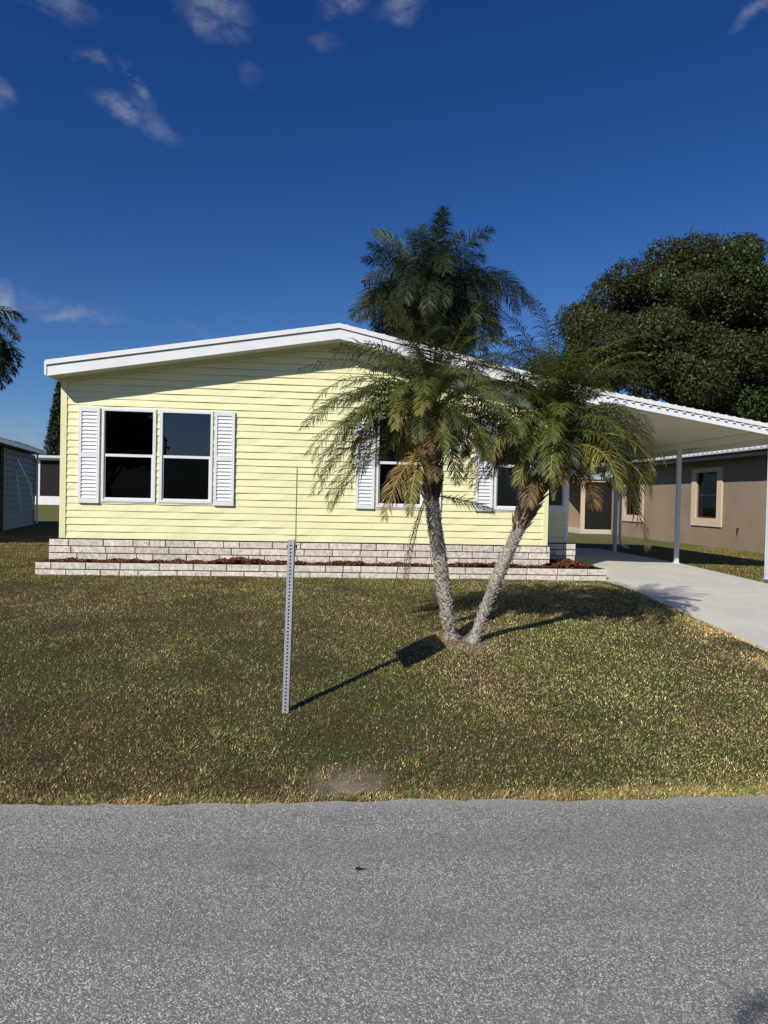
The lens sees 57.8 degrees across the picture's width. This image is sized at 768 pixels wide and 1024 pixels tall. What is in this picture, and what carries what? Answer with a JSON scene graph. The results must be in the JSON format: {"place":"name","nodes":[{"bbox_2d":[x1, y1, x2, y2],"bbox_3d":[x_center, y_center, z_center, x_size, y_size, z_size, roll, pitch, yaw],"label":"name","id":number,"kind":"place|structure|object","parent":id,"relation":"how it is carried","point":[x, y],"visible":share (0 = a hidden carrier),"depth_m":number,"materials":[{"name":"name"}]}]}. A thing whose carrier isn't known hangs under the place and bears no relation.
{"place":"outdoors","nodes":[
{"label":"outdoors","id":0,"kind":"place"},
{"bbox_2d":[0,795,767,1023],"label":"road","id":1,"kind":"structure","parent":0,"point":[516,911],"depth_m":2.75,"materials":[{"name":"grey asphalt"}]},
{"bbox_2d":[0,504,767,808],"bbox_3d":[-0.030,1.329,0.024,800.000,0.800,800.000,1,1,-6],"label":"ground","id":2,"kind":"structure","parent":0,"point":[47,524],"depth_m":5.40,"materials":[{"name":"green plant"}]},
{"bbox_2d":[0,306,27,391],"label":"queen palm","id":3,"kind":"object","parent":2,"relation":"on","point":[5,357],"visible":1,"depth_m":21.47,"materials":[{"name":"green plant"}]},
{"bbox_2d":[0,436,45,529],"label":"grey house","id":4,"kind":"structure","parent":2,"relation":"on","point":[17,482],"depth_m":24.16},
{"bbox_2d":[35,455,59,504],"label":"white house","id":5,"kind":"structure","parent":2,"relation":"on","point":[48,479],"depth_m":52.75,"materials":[{"name":"metal"}]},
{"bbox_2d":[42,381,60,455],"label":"conifer tree","id":6,"kind":"object","parent":2,"relation":"on","point":[52,436],"visible":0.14,"depth_m":58.46,"materials":[{"name":"green plant"}]},
{"bbox_2d":[282,468,297,713],"bbox_3d":[-0.666,0.577,4.942,0.084,1.783,0.560,1,1,-6],"label":"street sign","id":7,"kind":"object","parent":2,"relation":"on","point":[291,547],"visible":0.99,"depth_m":4.92,"materials":[{"name":"metal"}]},
{"bbox_2d":[35,559,605,580],"bbox_3d":[-0.900,0.959,11.884,9.165,0.220,1.414,1,1,-6],"label":"brick planter","id":8,"kind":"object","parent":2,"relation":"on","point":[43,567],"visible":0.77,"depth_m":11.14,"materials":[{"name":"white brick"}]},
{"bbox_2d":[48,556,593,567],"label":"bark mulch","id":9,"kind":"object","parent":8,"relation":"in","point":[561,563],"visible":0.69,"depth_m":11.41,"materials":[{"name":"brown wood"}]},
{"bbox_2d":[44,323,767,579],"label":"mobile home","id":10,"kind":"object","parent":2,"relation":"on","point":[193,450],"visible":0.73,"depth_m":11.61,"materials":[{"name":"yellow plastic"}]},
{"bbox_2d":[100,407,156,503],"bbox_3d":[-4.203,-0.928,11.460,0.890,1.560,0.114,1,1,-6],"label":"window","id":11,"kind":"structure","parent":10,"relation":"in","point":[128,434],"depth_m":11.45,"materials":[{"name":"black glass"}]},
{"bbox_2d":[158,409,214,504],"bbox_3d":[-3.278,-0.909,11.552,0.890,1.560,0.114,1,1,-6],"label":"window","id":12,"kind":"structure","parent":10,"relation":"in","point":[186,436],"depth_m":11.54,"materials":[{"name":"black glass"}]},
{"bbox_2d":[374,417,423,508],"bbox_3d":[0.276,-0.836,11.930,0.860,1.560,0.169,1,1,-6],"label":"window","id":13,"kind":"structure","parent":10,"relation":"in","point":[382,471],"depth_m":11.98,"materials":[{"name":"black glass"}]},
{"bbox_2d":[492,421,535,510],"bbox_3d":[2.271,-0.795,12.127,0.770,1.560,0.169,1,1,-6],"label":"window","id":14,"kind":"structure","parent":10,"relation":"in","point":[507,501],"depth_m":12.19,"materials":[{"name":"black glass"}]},
{"bbox_2d":[548,473,565,509],"bbox_3d":[3.123,-0.767,13.166,0.670,1.445,0.169,1,1,-6],"label":"window","id":15,"kind":"structure","parent":10,"relation":"in","point":[551,506],"depth_m":13.14,"materials":[{"name":"white plastic"}]},
{"bbox_2d":[297,294,550,640],"bbox_3d":[0.310,-0.385,6.891,2.393,3.433,2.225,1,1,-6],"label":"date palm","id":16,"kind":"object","parent":2,"relation":"on","point":[430,434],"visible":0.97,"depth_m":6.60,"materials":[{"name":"green plant"}]},
{"bbox_2d":[346,205,536,356],"bbox_3d":[2.207,-6.096,30.088,6.885,13.750,6.634,2,1,38],"label":"queen palm","id":17,"kind":"object","parent":2,"relation":"on","point":[421,289],"visible":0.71,"depth_m":29.23,"materials":[{"name":"green plant"}]},
{"bbox_2d":[456,293,666,643],"bbox_3d":[1.691,-0.285,6.890,2.043,3.318,1.870,1,1,-6],"label":"date palm","id":18,"kind":"object","parent":2,"relation":"on","point":[556,449],"visible":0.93,"depth_m":6.64,"materials":[{"name":"green plant"}]},
{"bbox_2d":[519,225,767,421],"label":"oak tree","id":19,"kind":"object","parent":2,"relation":"on","point":[703,314],"visible":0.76,"depth_m":35.84,"materials":[{"name":"green plant"}]},
{"bbox_2d":[568,445,767,553],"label":"stucco house","id":20,"kind":"structure","parent":2,"relation":"on","point":[723,498],"depth_m":22.85,"materials":[{"name":"beige paint"}]},
{"bbox_2d":[627,477,639,514],"bbox_3d":[9.991,-0.624,27.653,0.050,1.490,1.300,1,1,-6],"label":"window","id":21,"kind":"structure","parent":20,"relation":"in","point":[628,504],"depth_m":27.95,"materials":[{"name":"black glass"}]},
{"bbox_2d":[698,472,716,517],"bbox_3d":[10.504,-0.543,22.439,0.050,1.480,1.220,1,1,-6],"label":"window","id":22,"kind":"structure","parent":20,"relation":"in","point":[707,490],"depth_m":22.55,"materials":[{"name":"black glass"}]},
{"bbox_2d":[579,413,767,477],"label":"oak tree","id":23,"kind":"object","parent":2,"relation":"on","point":[761,420],"visible":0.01,"depth_m":47.57,"materials":[{"name":"green plant"}]},
{"bbox_2d":[0,0,767,477],"label":"sky","id":24,"kind":"structure","parent":0,"point":[172,171],"materials":[{"name":"blue"}]},
{"bbox_2d":[575,548,767,650],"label":"driveway","id":25,"kind":"structure","parent":0,"point":[735,605],"depth_m":10.64,"materials":[{"name":"concrete"}]}
]}

